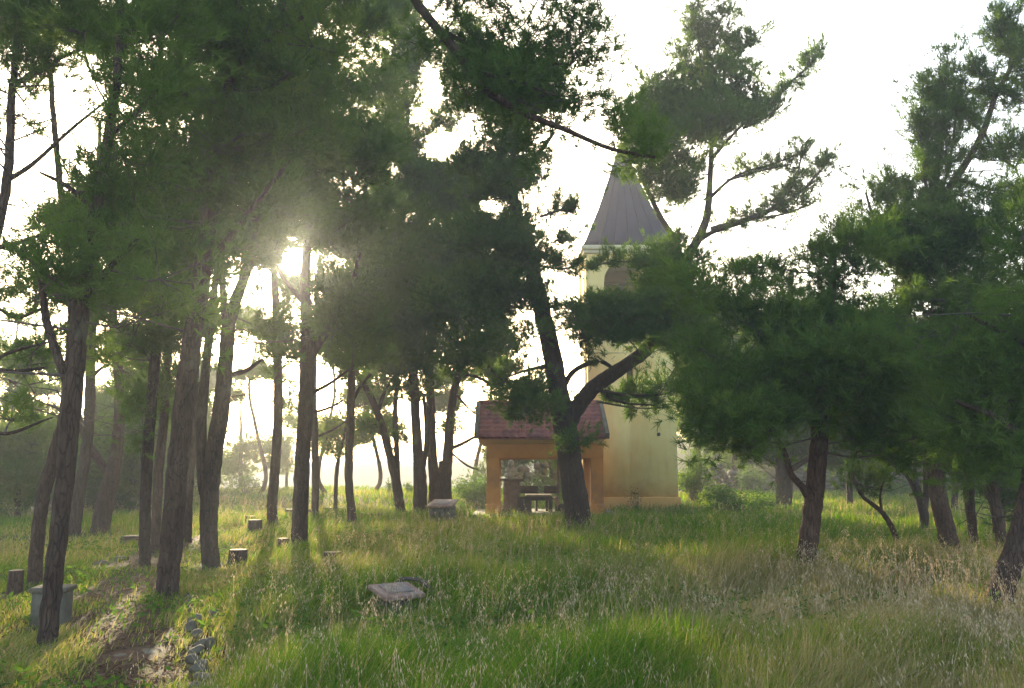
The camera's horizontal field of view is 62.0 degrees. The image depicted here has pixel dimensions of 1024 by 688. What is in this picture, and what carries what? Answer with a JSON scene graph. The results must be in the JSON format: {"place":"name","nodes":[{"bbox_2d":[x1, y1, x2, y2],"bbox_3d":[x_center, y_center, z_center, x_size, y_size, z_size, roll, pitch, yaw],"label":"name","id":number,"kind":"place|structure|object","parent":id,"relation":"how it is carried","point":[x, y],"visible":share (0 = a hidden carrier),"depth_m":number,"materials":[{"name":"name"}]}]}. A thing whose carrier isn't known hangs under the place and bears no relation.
{"place":"outdoors","nodes":[
{"label":"outdoors","id":0,"kind":"place"},
{"bbox_2d":[66,535,199,687],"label":"path","id":1,"kind":"structure","parent":0,"point":[128,650],"depth_m":8.05,"materials":[{"name":"brown soil"}]},
{"bbox_2d":[142,649,162,653],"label":"stone","id":2,"kind":"object","parent":1,"relation":"on","point":[151,651],"visible":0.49,"depth_m":7.16,"materials":[{"name":"stone"}]},
{"bbox_2d":[192,638,206,647],"bbox_3d":[-2.723,2.627,7.459,0.140,0.091,0.108,0,-8,0],"label":"stone","id":3,"kind":"object","parent":1,"relation":"on","point":[201,641],"visible":0.51,"depth_m":7.44,"materials":[{"name":"stone"}]},
{"bbox_2d":[163,463,198,496],"bbox_3d":[-11.473,4.404,29.653,2.205,2.465,2.258,-2,-9,11],"label":"shrub","id":4,"kind":"object","parent":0,"point":[195,481],"visible":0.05,"depth_m":29.53,"materials":[{"name":"green plant"}]},
{"bbox_2d":[31,458,549,508],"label":"hills","id":5,"kind":"structure","parent":0,"point":[365,473],"depth_m":107.73,"materials":[{"name":"white"}]},
{"bbox_2d":[0,440,1023,687],"bbox_3d":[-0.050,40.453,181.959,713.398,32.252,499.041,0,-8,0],"label":"ground","id":6,"kind":"structure","parent":0,"point":[680,466],"depth_m":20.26,"materials":[{"name":"green plant"}]},
{"bbox_2d":[6,569,23,594],"bbox_3d":[-6.195,2.992,10.632,0.197,0.347,0.195,0,-8,0],"label":"stump seat","id":7,"kind":"object","parent":6,"relation":"on","point":[15,580],"visible":0.87,"depth_m":10.57,"materials":[{"name":"brown wood"}]},
{"bbox_2d":[0,482,37,519],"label":"shrub","id":8,"kind":"object","parent":6,"relation":"on","point":[26,502],"visible":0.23,"depth_m":24.49,"materials":[{"name":"green plant"}]},
{"bbox_2d":[0,401,54,515],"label":"pine tree","id":9,"kind":"object","parent":6,"relation":"on","point":[35,495],"visible":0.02,"depth_m":29.12,"materials":[{"name":"green plant"}]},
{"bbox_2d":[0,304,59,419],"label":"pine tree","id":10,"kind":"object","parent":6,"relation":"on","point":[11,385],"visible":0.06,"depth_m":32.83,"materials":[{"name":"green plant"}]},
{"bbox_2d":[0,382,80,518],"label":"pine tree","id":11,"kind":"object","parent":6,"relation":"on","point":[22,453],"visible":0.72,"depth_m":23.08,"materials":[{"name":"green plant"}]},
{"bbox_2d":[13,371,84,509],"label":"pine tree","id":12,"kind":"object","parent":6,"relation":"on","point":[44,385],"visible":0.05,"depth_m":32.01,"materials":[{"name":"green plant"}]},
{"bbox_2d":[28,584,76,626],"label":"concrete block","id":13,"kind":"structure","parent":6,"relation":"on","point":[65,613],"depth_m":8.54,"materials":[{"name":"concrete"}]},
{"bbox_2d":[38,383,113,506],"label":"pine tree","id":14,"kind":"object","parent":6,"relation":"on","point":[106,401],"visible":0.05,"depth_m":29.42,"materials":[{"name":"green plant"}]},
{"bbox_2d":[0,0,153,434],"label":"pine tree","id":15,"kind":"object","parent":6,"relation":"on","point":[34,55],"visible":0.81,"depth_m":9.65,"materials":[{"name":"green plant"}]},
{"bbox_2d":[0,122,155,536],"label":"pine tree","id":16,"kind":"object","parent":6,"relation":"on","point":[78,499],"visible":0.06,"depth_m":19.52,"materials":[{"name":"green plant"}]},
{"bbox_2d":[71,484,97,509],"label":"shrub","id":17,"kind":"object","parent":6,"relation":"on","point":[88,502],"visible":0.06,"depth_m":28.43,"materials":[{"name":"green plant"}]},
{"bbox_2d":[79,379,122,469],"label":"pine tree","id":18,"kind":"object","parent":6,"relation":"on","point":[101,392],"visible":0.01,"depth_m":33.90,"materials":[{"name":"green plant"}]},
{"bbox_2d":[83,321,146,412],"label":"pine tree","id":19,"kind":"object","parent":6,"relation":"on","point":[99,387],"depth_m":33.94,"materials":[{"name":"green plant"}]},
{"bbox_2d":[0,0,240,585],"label":"pine tree","id":20,"kind":"object","parent":6,"relation":"on","point":[36,548],"visible":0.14,"depth_m":11.78,"materials":[{"name":"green plant"}]},
{"bbox_2d":[78,362,175,511],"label":"pine tree","id":21,"kind":"object","parent":6,"relation":"on","point":[130,480],"visible":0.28,"depth_m":27.33,"materials":[{"name":"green plant"}]},
{"bbox_2d":[0,0,259,647],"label":"pine tree","id":22,"kind":"object","parent":6,"relation":"on","point":[137,19],"visible":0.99,"depth_m":7.91,"materials":[{"name":"green plant"}]},
{"bbox_2d":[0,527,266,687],"bbox_3d":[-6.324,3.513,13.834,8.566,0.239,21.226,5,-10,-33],"label":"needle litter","id":23,"kind":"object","parent":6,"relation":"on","point":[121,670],"visible":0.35,"depth_m":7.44,"materials":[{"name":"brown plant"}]},
{"bbox_2d":[26,0,243,566],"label":"pine tree","id":24,"kind":"object","parent":6,"relation":"on","point":[155,342],"visible":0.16,"depth_m":13.21,"materials":[{"name":"green plant"}]},
{"bbox_2d":[119,535,150,545],"bbox_3d":[-7.508,3.951,17.082,0.613,0.212,0.320,0,-8,0],"label":"plank bench","id":25,"kind":"object","parent":6,"relation":"on","point":[129,537],"visible":0.31,"depth_m":16.94,"materials":[{"name":"brown wood"}]},
{"bbox_2d":[78,205,212,533],"bbox_3d":[-9.480,-0.144,20.728,4.314,9.656,3.603,-7,-11,41],"label":"pine tree","id":26,"kind":"object","parent":6,"relation":"on","point":[110,469],"visible":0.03,"depth_m":19.93,"materials":[{"name":"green plant"}]},
{"bbox_2d":[82,191,251,552],"bbox_3d":[-6.533,0.064,16.067,3.265,7.796,2.809,-5,-10,31],"label":"pine tree","id":27,"kind":"object","parent":6,"relation":"on","point":[158,471],"visible":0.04,"depth_m":15.37,"materials":[{"name":"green plant"}]},
{"bbox_2d":[184,620,195,631],"bbox_3d":[-3.063,2.699,8.110,0.108,0.134,0.106,5,-10,-32],"label":"stone","id":28,"kind":"object","parent":6,"relation":"on","point":[189,625],"visible":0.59,"depth_m":8.08,"materials":[{"name":"stone"}]},
{"bbox_2d":[184,654,199,663],"bbox_3d":[-2.599,2.566,6.933,0.144,0.092,0.078,0,-8,0],"label":"stone","id":29,"kind":"object","parent":6,"relation":"on","point":[189,658],"visible":0.7,"depth_m":6.91,"materials":[{"name":"stone"}]},
{"bbox_2d":[187,614,202,622],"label":"stone","id":30,"kind":"object","parent":6,"relation":"on","point":[197,617],"visible":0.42,"depth_m":8.50,"materials":[{"name":"stone"}]},
{"bbox_2d":[163,399,228,485],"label":"pine tree","id":31,"kind":"object","parent":6,"relation":"on","point":[222,468],"depth_m":30.94,"materials":[{"name":"green plant"}]},
{"bbox_2d":[189,644,203,654],"bbox_3d":[-2.677,2.598,7.217,0.131,0.101,0.145,0,-8,0],"label":"stone","id":32,"kind":"object","parent":6,"relation":"on","point":[197,649],"visible":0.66,"depth_m":7.17,"materials":[{"name":"stone"}]},
{"bbox_2d":[188,659,207,673],"bbox_3d":[-2.438,2.519,6.619,0.131,0.124,0.122,0,-8,0],"label":"stone","id":33,"kind":"object","parent":6,"relation":"on","point":[195,667],"visible":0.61,"depth_m":6.58,"materials":[{"name":"stone"}]},
{"bbox_2d":[191,628,204,639],"bbox_3d":[-2.861,2.655,7.769,0.103,0.110,0.122,-5,-10,30],"label":"stone","id":34,"kind":"object","parent":6,"relation":"on","point":[197,631],"visible":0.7,"depth_m":7.75,"materials":[{"name":"stone"}]},
{"bbox_2d":[189,681,208,687],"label":"stone","id":35,"kind":"object","parent":6,"relation":"on","point":[196,683],"visible":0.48,"depth_m":5.89,"materials":[{"name":"stone"}]},
{"bbox_2d":[193,672,213,682],"bbox_3d":[-2.255,2.467,6.256,0.149,0.125,0.172,0,-8,0],"label":"stone","id":36,"kind":"object","parent":6,"relation":"on","point":[195,676],"visible":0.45,"depth_m":6.19,"materials":[{"name":"stone"}]},
{"bbox_2d":[87,212,320,541],"bbox_3d":[-6.337,0.085,17.352,4.353,8.115,3.101,-2,-9,16],"label":"pine tree","id":37,"kind":"object","parent":6,"relation":"on","point":[187,527],"visible":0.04,"depth_m":17.13,"materials":[{"name":"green plant"}]},
{"bbox_2d":[204,637,215,649],"bbox_3d":[-2.630,2.619,7.421,0.089,0.134,0.084,-5,-10,32],"label":"stone","id":38,"kind":"object","parent":6,"relation":"on","point":[210,641],"visible":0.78,"depth_m":7.39,"materials":[{"name":"stone"}]},
{"bbox_2d":[199,360,236,484],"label":"pine tree","id":39,"kind":"object","parent":6,"relation":"on","point":[226,459],"visible":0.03,"depth_m":35.55,"materials":[{"name":"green plant"}]},
{"bbox_2d":[228,549,247,561],"bbox_3d":[-4.610,3.579,14.346,0.342,0.252,0.338,0,-8,0],"label":"stump seat","id":40,"kind":"object","parent":6,"relation":"on","point":[242,553],"visible":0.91,"depth_m":14.23,"materials":[{"name":"brown wood"}]},
{"bbox_2d":[225,473,267,493],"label":"shrub","id":41,"kind":"object","parent":6,"relation":"on","point":[252,481],"visible":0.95,"depth_m":33.54,"materials":[{"name":"green plant"}]},
{"bbox_2d":[209,297,298,495],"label":"pine tree","id":42,"kind":"object","parent":6,"relation":"on","point":[243,379],"visible":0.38,"depth_m":32.96,"materials":[{"name":"green plant"}]},
{"bbox_2d":[247,519,261,532],"bbox_3d":[-5.830,4.152,19.331,0.354,0.337,0.350,0,-8,0],"label":"stump seat","id":43,"kind":"object","parent":6,"relation":"on","point":[253,524],"visible":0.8,"depth_m":19.21,"materials":[{"name":"brown wood"}]},
{"bbox_2d":[221,404,291,486],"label":"pine tree","id":44,"kind":"object","parent":6,"relation":"on","point":[242,452],"visible":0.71,"depth_m":39.04,"materials":[{"name":"green plant"}]},
{"bbox_2d":[162,0,372,569],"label":"pine tree","id":45,"kind":"object","parent":6,"relation":"on","point":[335,140],"visible":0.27,"depth_m":13.73,"materials":[{"name":"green plant"}]},
{"bbox_2d":[277,538,288,548],"bbox_3d":[-4.318,3.788,16.068,0.226,0.260,0.224,0,-8,0],"label":"stump seat","id":46,"kind":"object","parent":6,"relation":"on","point":[283,541],"visible":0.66,"depth_m":16.00,"materials":[{"name":"brown wood"}]},
{"bbox_2d":[255,426,310,486],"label":"pine tree","id":47,"kind":"object","parent":6,"relation":"on","point":[287,463],"visible":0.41,"depth_m":40.08,"materials":[{"name":"green plant"}]},
{"bbox_2d":[218,55,354,525],"bbox_3d":[-6.069,-1.716,22.584,3.850,13.197,3.585,-6,-11,37],"label":"pine tree","id":48,"kind":"object","parent":6,"relation":"on","point":[279,287],"visible":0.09,"depth_m":22.00,"materials":[{"name":"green plant"}]},
{"bbox_2d":[257,203,396,518],"bbox_3d":[-4.904,0.237,23.665,3.322,9.486,4.036,6,-10,-36],"label":"pine tree","id":49,"kind":"object","parent":6,"relation":"on","point":[316,435],"visible":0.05,"depth_m":23.11,"materials":[{"name":"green plant"}]},
{"bbox_2d":[323,551,340,559],"bbox_3d":[-2.933,3.499,13.890,0.331,0.233,0.328,0,-8,0],"label":"stump seat","id":50,"kind":"object","parent":6,"relation":"on","point":[338,553],"visible":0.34,"depth_m":13.79,"materials":[{"name":"brown wood"}]},
{"bbox_2d":[283,343,382,493],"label":"pine tree","id":51,"kind":"object","parent":6,"relation":"on","point":[288,419],"visible":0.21,"depth_m":33.84,"materials":[{"name":"green plant"}]},
{"bbox_2d":[254,0,421,545],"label":"pine tree","id":52,"kind":"object","parent":6,"relation":"on","point":[357,232],"visible":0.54,"depth_m":16.85,"materials":[{"name":"green plant"}]},
{"bbox_2d":[310,413,365,517],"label":"pine tree","id":53,"kind":"object","parent":6,"relation":"on","point":[336,447],"visible":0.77,"depth_m":24.02,"materials":[{"name":"green plant"}]},
{"bbox_2d":[0,0,688,599],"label":"pine tree","id":54,"kind":"object","parent":6,"relation":"on","point":[258,152],"visible":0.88,"depth_m":10.33,"materials":[{"name":"green plant"}]},
{"bbox_2d":[338,364,410,492],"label":"pine tree","id":55,"kind":"object","parent":6,"relation":"on","point":[372,439],"visible":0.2,"depth_m":35.46,"materials":[{"name":"green plant"}]},
{"bbox_2d":[295,259,456,511],"bbox_3d":[-4.387,1.113,27.283,5.508,8.874,4.085,0,-8,0],"label":"pine tree","id":56,"kind":"object","parent":6,"relation":"on","point":[378,425],"visible":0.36,"depth_m":26.78,"materials":[{"name":"green plant"}]},
{"bbox_2d":[313,0,443,523],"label":"pine tree","id":57,"kind":"object","parent":6,"relation":"on","point":[387,84],"visible":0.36,"depth_m":22.21,"materials":[{"name":"green plant"}]},
{"bbox_2d":[368,582,424,617],"bbox_3d":[-1.220,2.735,8.981,0.470,0.388,0.411,6,-10,-36],"label":"sloped plaque","id":58,"kind":"object","parent":6,"relation":"on","point":[407,590],"visible":0.43,"depth_m":8.91,"materials":[{"name":"stone"}]},
{"bbox_2d":[403,482,412,490],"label":"shrub","id":59,"kind":"object","parent":6,"relation":"on","point":[408,487],"visible":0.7,"depth_m":33.46,"materials":[{"name":"green plant"}]},
{"bbox_2d":[396,570,433,598],"bbox_3d":[-1.069,2.644,9.317,0.523,0.318,0.123,-1,-8,7],"label":"dry branch","id":60,"kind":"object","parent":6,"relation":"on","point":[420,580],"visible":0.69,"depth_m":9.32,"materials":[{"name":"grey wood"}]},
{"bbox_2d":[344,1,490,513],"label":"pine tree","id":61,"kind":"object","parent":6,"relation":"on","point":[422,172],"visible":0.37,"depth_m":27.34,"materials":[{"name":"green plant"}]},
{"bbox_2d":[376,158,493,510],"bbox_3d":[-1.976,-0.567,27.968,4.404,12.365,4.358,5,-10,-31],"label":"pine tree","id":62,"kind":"object","parent":6,"relation":"on","point":[435,472],"visible":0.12,"depth_m":27.42,"materials":[{"name":"green plant"}]},
{"bbox_2d":[426,499,458,521],"bbox_3d":[-1.854,4.537,22.776,0.694,0.745,0.679,-2,-9,14],"label":"sloped plaque","id":63,"kind":"object","parent":6,"relation":"on","point":[443,505],"visible":0.63,"depth_m":22.58,"materials":[{"name":"stone"}]},
{"bbox_2d":[419,351,521,486],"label":"pine tree","id":64,"kind":"object","parent":6,"relation":"on","point":[441,403],"visible":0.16,"depth_m":37.87,"materials":[{"name":"green plant"}]},
{"bbox_2d":[415,207,527,498],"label":"pine tree","id":65,"kind":"object","parent":6,"relation":"on","point":[447,427],"visible":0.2,"depth_m":27.58,"materials":[{"name":"green plant"}]},
{"bbox_2d":[451,469,502,502],"bbox_3d":[-1.430,5.101,30.546,2.034,1.236,1.698,2,-9,-15],"label":"shrub","id":66,"kind":"object","parent":6,"relation":"on","point":[458,488],"visible":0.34,"depth_m":30.42,"materials":[{"name":"green plant"}]},
{"bbox_2d":[458,472,502,507],"bbox_3d":[-1.099,4.995,29.216,1.499,1.237,1.358,-4,-9,27],"label":"shrub","id":67,"kind":"object","parent":6,"relation":"on","point":[481,491],"visible":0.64,"depth_m":29.06,"materials":[{"name":"green plant"}]},
{"bbox_2d":[467,446,556,486],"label":"pine tree","id":68,"kind":"object","parent":6,"relation":"on","point":[504,464],"visible":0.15,"depth_m":37.10,"materials":[{"name":"green plant"}]},
{"bbox_2d":[2,493,1023,687],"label":"dry wild oats","id":69,"kind":"object","parent":6,"relation":"on","point":[1005,633],"visible":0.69,"depth_m":7.84,"materials":[{"name":"plant"}]},
{"bbox_2d":[505,460,561,492],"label":"rubble wall","id":70,"kind":"structure","parent":6,"relation":"on","point":[527,473],"depth_m":34.60,"materials":[{"name":"stone"}]},
{"bbox_2d":[518,460,559,496],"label":"pine tree","id":71,"kind":"object","parent":6,"relation":"on","point":[556,466],"visible":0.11,"depth_m":31.62,"materials":[{"name":"plant"}]},
{"bbox_2d":[521,468,561,493],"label":"shrub","id":72,"kind":"object","parent":6,"relation":"on","point":[546,483],"visible":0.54,"depth_m":32.41,"materials":[{"name":"green plant"}]},
{"bbox_2d":[473,400,620,517],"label":"pavilion","id":73,"kind":"structure","parent":6,"relation":"on","point":[496,437],"depth_m":25.21,"materials":[{"name":"concrete"}]},
{"bbox_2d":[500,478,523,511],"bbox_3d":[-0.032,4.647,26.202,0.780,1.015,0.580,0,-8,0],"label":"stone pedestal","id":74,"kind":"object","parent":73,"relation":"on","point":[511,490],"visible":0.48,"depth_m":26.01,"materials":[{"name":"stone"}]},
{"bbox_2d":[517,497,531,511],"bbox_3d":[0.369,4.790,25.433,0.430,0.458,0.310,0,-8,0],"label":"wooden crate","id":75,"kind":"object","parent":73,"relation":"on","point":[527,502],"visible":0.87,"depth_m":25.29,"materials":[{"name":"brown wood"}]},
{"bbox_2d":[520,486,537,510],"bbox_3d":[0.519,4.875,26.944,0.620,0.780,0.415,0,-8,0],"label":"wooden bench","id":76,"kind":"object","parent":73,"relation":"on","point":[528,489],"visible":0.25,"depth_m":27.14,"materials":[{"name":"brown wood"}]},
{"bbox_2d":[525,494,551,512],"bbox_3d":[0.802,4.833,25.872,0.820,0.540,0.680,0,-8,0],"label":"picnic table","id":77,"kind":"object","parent":73,"relation":"on","point":[542,497],"visible":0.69,"depth_m":25.57,"materials":[{"name":"grey wood"}]},
{"bbox_2d":[544,486,559,510],"bbox_3d":[1.226,4.854,26.795,0.516,0.780,0.390,-2,-9,14],"label":"wooden bench","id":78,"kind":"object","parent":73,"relation":"on","point":[550,489],"visible":0.55,"depth_m":26.96,"materials":[{"name":"brown wood"}]},
{"bbox_2d":[401,0,851,531],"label":"pine tree","id":79,"kind":"object","parent":6,"relation":"on","point":[713,106],"visible":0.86,"depth_m":19.65,"materials":[{"name":"green plant"}]},
{"bbox_2d":[578,140,680,510],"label":"bell tower","id":80,"kind":"structure","parent":6,"relation":"on","point":[639,454],"depth_m":29.18,"materials":[{"name":"yellow paint"}]},
{"bbox_2d":[623,488,642,511],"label":"shrub","id":81,"kind":"object","parent":6,"relation":"on","point":[635,498],"visible":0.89,"depth_m":28.18,"materials":[{"name":"green plant"}]},
{"bbox_2d":[677,442,718,500],"bbox_3d":[7.079,4.853,33.133,1.802,2.512,1.677,0,-8,0],"label":"shrub","id":82,"kind":"object","parent":6,"relation":"on","point":[686,481],"visible":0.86,"depth_m":32.94,"materials":[{"name":"green plant"}]},
{"bbox_2d":[675,368,730,468],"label":"pine tree","id":83,"kind":"object","parent":6,"relation":"on","point":[714,455],"visible":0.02,"depth_m":51.26,"materials":[{"name":"green plant"}]},
{"bbox_2d":[675,289,756,492],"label":"pine tree","id":84,"kind":"object","parent":6,"relation":"on","point":[678,421],"visible":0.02,"depth_m":35.50,"materials":[{"name":"green plant"}]},
{"bbox_2d":[695,483,737,503],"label":"shrub","id":85,"kind":"object","parent":6,"relation":"on","point":[710,494],"visible":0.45,"depth_m":30.46,"materials":[{"name":"green plant"}]},
{"bbox_2d":[678,463,775,493],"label":"rubble wall","id":86,"kind":"structure","parent":6,"relation":"on","point":[725,477],"depth_m":40.29,"materials":[{"name":"stone"}]},
{"bbox_2d":[709,331,753,481],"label":"pine tree","id":87,"kind":"object","parent":6,"relation":"on","point":[732,467],"visible":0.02,"depth_m":43.61,"materials":[{"name":"green plant"}]},
{"bbox_2d":[696,475,789,514],"bbox_3d":[7.216,4.713,26.631,2.978,1.352,2.818,0,-8,0],"label":"shrub","id":88,"kind":"object","parent":6,"relation":"on","point":[752,504],"visible":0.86,"depth_m":26.36,"materials":[{"name":"green plant"}]},
{"bbox_2d":[731,459,771,493],"bbox_3d":[11.108,6.144,39.506,1.844,1.640,1.928,8,-11,-42],"label":"shrub","id":89,"kind":"object","parent":6,"relation":"on","point":[747,479],"visible":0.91,"depth_m":39.42,"materials":[{"name":"green plant"}]},
{"bbox_2d":[742,314,774,469],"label":"pine tree","id":90,"kind":"object","parent":6,"relation":"on","point":[760,464],"visible":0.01,"depth_m":51.80,"materials":[{"name":"green plant"}]},
{"bbox_2d":[709,273,811,507],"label":"pine tree","id":91,"kind":"object","parent":6,"relation":"on","point":[785,492],"visible":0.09,"depth_m":29.74,"materials":[{"name":"green plant"}]},
{"bbox_2d":[770,449,844,483],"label":"pine tree","id":92,"kind":"object","parent":6,"relation":"on","point":[805,465],"visible":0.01,"depth_m":44.96,"materials":[{"name":"green plant"}]},
{"bbox_2d":[622,202,1007,572],"bbox_3d":[4.270,0.741,11.526,5.466,5.427,3.816,0,-8,0],"label":"pine tree","id":93,"kind":"object","parent":6,"relation":"on","point":[819,354],"visible":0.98,"depth_m":11.19,"materials":[{"name":"green plant"}]},
{"bbox_2d":[800,396,874,505],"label":"pine tree","id":94,"kind":"object","parent":6,"relation":"on","point":[834,462],"visible":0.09,"depth_m":28.84,"materials":[{"name":"green plant"}]},
{"bbox_2d":[829,458,916,545],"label":"pine tree","id":95,"kind":"object","parent":6,"relation":"on","point":[861,489],"visible":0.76,"depth_m":15.57,"materials":[{"name":"green plant"}]},
{"bbox_2d":[853,468,893,496],"bbox_3d":[14.949,5.654,35.600,1.914,1.559,1.603,0,-8,0],"label":"shrub","id":96,"kind":"object","parent":6,"relation":"on","point":[883,493],"visible":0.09,"depth_m":35.41,"materials":[{"name":"green plant"}]},
{"bbox_2d":[823,292,947,531],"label":"pine tree","id":97,"kind":"object","parent":6,"relation":"on","point":[922,504],"visible":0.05,"depth_m":18.94,"materials":[{"name":"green plant"}]},
{"bbox_2d":[795,459,1000,491],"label":"rubble wall","id":98,"kind":"structure","parent":6,"relation":"on","point":[800,473],"depth_m":42.83,"materials":[{"name":"stone"}]},
{"bbox_2d":[878,478,921,495],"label":"shrub","id":99,"kind":"object","parent":6,"relation":"on","point":[898,485],"visible":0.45,"depth_m":37.30,"materials":[{"name":"green plant"}]},
{"bbox_2d":[807,0,1023,554],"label":"pine tree","id":100,"kind":"object","parent":6,"relation":"on","point":[932,203],"visible":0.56,"depth_m":14.31,"materials":[{"name":"green plant"}]},
{"bbox_2d":[917,458,958,511],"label":"pine tree","id":101,"kind":"object","parent":6,"relation":"on","point":[953,501],"depth_m":27.56,"materials":[{"name":"plant"}]},
{"bbox_2d":[870,158,1023,607],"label":"pine tree","id":102,"kind":"object","parent":6,"relation":"on","point":[992,429],"visible":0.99,"depth_m":9.44,"materials":[{"name":"green plant"}]},
{"bbox_2d":[906,287,1002,544],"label":"pine tree","id":103,"kind":"object","parent":6,"relation":"on","point":[968,502],"visible":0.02,"depth_m":15.02,"materials":[{"name":"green plant"}]},
{"bbox_2d":[920,328,1023,549],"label":"pine tree","id":104,"kind":"object","parent":6,"relation":"on","point":[997,504],"visible":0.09,"depth_m":14.05,"materials":[{"name":"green plant"}]},
{"bbox_2d":[0,0,1023,461],"label":"sky","id":105,"kind":"structure","parent":0,"point":[846,103],"materials":[{"name":"white"}]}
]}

